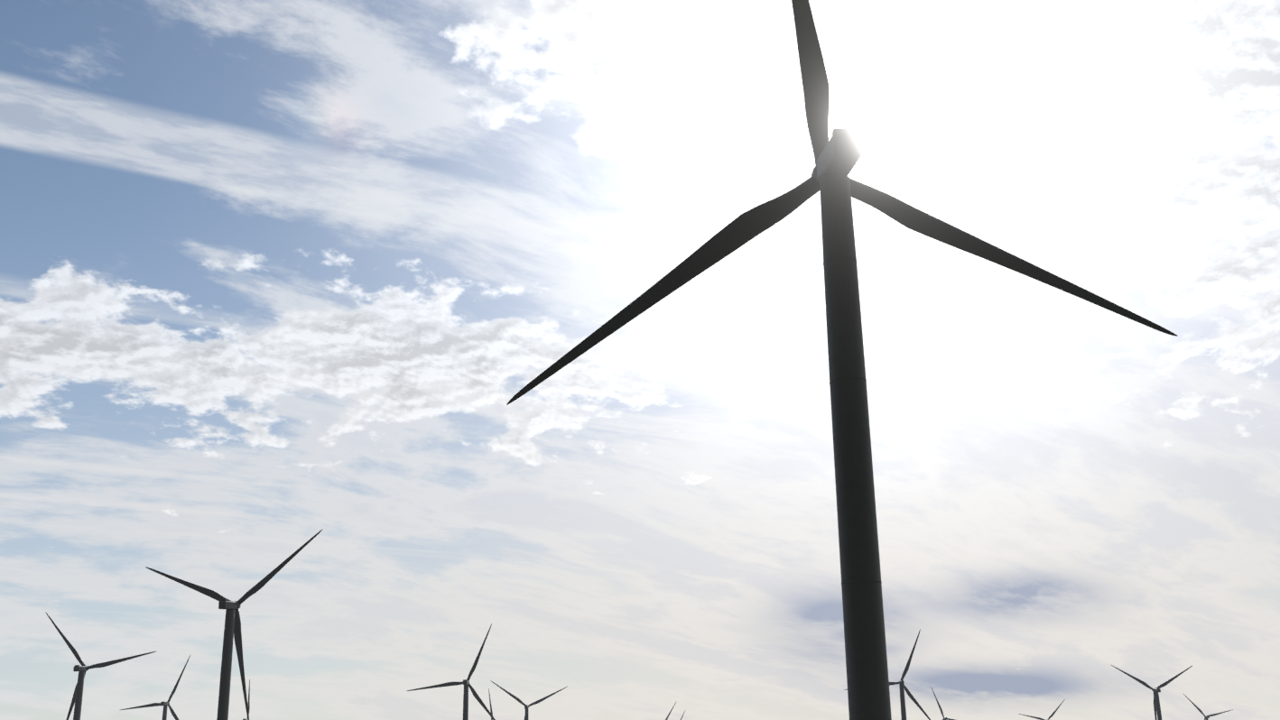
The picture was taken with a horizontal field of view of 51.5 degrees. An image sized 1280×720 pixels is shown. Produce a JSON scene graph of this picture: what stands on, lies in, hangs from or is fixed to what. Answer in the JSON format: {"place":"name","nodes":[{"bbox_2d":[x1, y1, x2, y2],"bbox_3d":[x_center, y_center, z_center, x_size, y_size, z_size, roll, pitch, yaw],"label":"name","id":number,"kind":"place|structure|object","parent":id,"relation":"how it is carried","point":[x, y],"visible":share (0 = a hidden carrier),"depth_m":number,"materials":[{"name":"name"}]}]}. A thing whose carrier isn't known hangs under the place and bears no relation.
{"place":"outdoors","nodes":[
{"label":"outdoors","id":0,"kind":"place"},
{"bbox_2d":[0,0,1279,719],"label":"sky","id":1,"kind":"structure","parent":0,"point":[274,274],"materials":[{"name":"white"}]},
{"label":"ground","id":2,"kind":"structure","parent":0,"visible":0},
{"bbox_2d":[45,612,155,719],"bbox_3d":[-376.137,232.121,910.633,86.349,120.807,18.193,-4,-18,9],"label":"wind turbine","id":3,"kind":"object","parent":2,"relation":"on","point":[78,694],"visible":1,"depth_m":917.13,"materials":[{"name":"paint"}]},
{"bbox_2d":[120,655,190,719],"bbox_3d":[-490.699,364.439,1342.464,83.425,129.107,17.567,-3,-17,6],"label":"wind turbine","id":4,"kind":"object","parent":2,"relation":"on","point":[165,705],"visible":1,"depth_m":1349.69,"materials":[{"name":"paint"}]},
{"bbox_2d":[145,529,322,719],"bbox_3d":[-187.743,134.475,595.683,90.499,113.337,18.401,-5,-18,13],"label":"wind turbine","id":5,"kind":"object","parent":2,"relation":"on","point":[232,630],"visible":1,"depth_m":597.84,"materials":[{"name":"paint"}]},
{"bbox_2d":[242,679,250,719],"bbox_3d":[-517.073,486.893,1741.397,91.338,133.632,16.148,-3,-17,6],"label":"wind turbine","id":6,"kind":"object","parent":2,"relation":"on","point":[248,704],"visible":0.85,"depth_m":1754.94,"materials":[{"name":"paint"}]},
{"bbox_2d":[407,623,495,719],"bbox_3d":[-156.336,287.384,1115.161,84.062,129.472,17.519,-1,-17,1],"label":"wind turbine","id":7,"kind":"object","parent":2,"relation":"on","point":[466,683],"visible":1,"depth_m":1120.64,"materials":[{"name":"paint"}]},
{"bbox_2d":[488,688,492,719],"bbox_3d":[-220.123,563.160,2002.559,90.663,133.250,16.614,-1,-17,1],"label":"wind turbine","id":8,"kind":"object","parent":2,"relation":"on","point":[491,712],"visible":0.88,"depth_m":2015.92,"materials":[{"name":"paint"}]},
{"bbox_2d":[490,680,568,719],"bbox_3d":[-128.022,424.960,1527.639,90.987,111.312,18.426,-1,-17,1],"label":"wind turbine","id":9,"kind":"object","parent":2,"relation":"on","point":[526,707],"visible":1,"depth_m":1539.14,"materials":[{"name":"paint"}]},
{"bbox_2d":[506,0,1177,719],"bbox_3d":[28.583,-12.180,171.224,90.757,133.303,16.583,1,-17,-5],"label":"wind turbine","id":10,"kind":"object","parent":2,"relation":"on","point":[837,155],"visible":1,"depth_m":168.38,"materials":[{"name":"paint"}]},
{"bbox_2d":[844,629,930,719],"bbox_3d":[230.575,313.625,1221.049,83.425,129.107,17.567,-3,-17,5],"label":"wind turbine","id":11,"kind":"object","parent":2,"relation":"on","point":[902,686],"visible":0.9,"depth_m":1222.88,"materials":[{"name":"paint"}]},
{"bbox_2d":[930,686,955,719],"bbox_3d":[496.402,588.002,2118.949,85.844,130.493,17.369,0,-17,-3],"label":"wind turbine","id":12,"kind":"object","parent":2,"relation":"on","point":[941,712],"visible":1,"depth_m":2128.04,"materials":[{"name":"paint"}]},
{"bbox_2d":[1019,700,1064,719],"bbox_3d":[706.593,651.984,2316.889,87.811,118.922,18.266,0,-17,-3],"label":"wind turbine","id":13,"kind":"object","parent":2,"relation":"on","point":[1050,717],"visible":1,"depth_m":2327.39,"materials":[{"name":"paint"}]},
{"bbox_2d":[1111,665,1192,719],"bbox_3d":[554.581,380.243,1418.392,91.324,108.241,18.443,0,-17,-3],"label":"wind turbine","id":14,"kind":"object","parent":2,"relation":"on","point":[1156,703],"visible":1,"depth_m":1427.16,"materials":[{"name":"paint"}]},
{"bbox_2d":[1183,694,1233,719],"bbox_3d":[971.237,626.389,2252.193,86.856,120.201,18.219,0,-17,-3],"label":"wind turbine","id":15,"kind":"object","parent":2,"relation":"on","point":[1206,718],"visible":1,"depth_m":2262.39,"materials":[{"name":"paint"}]}
]}

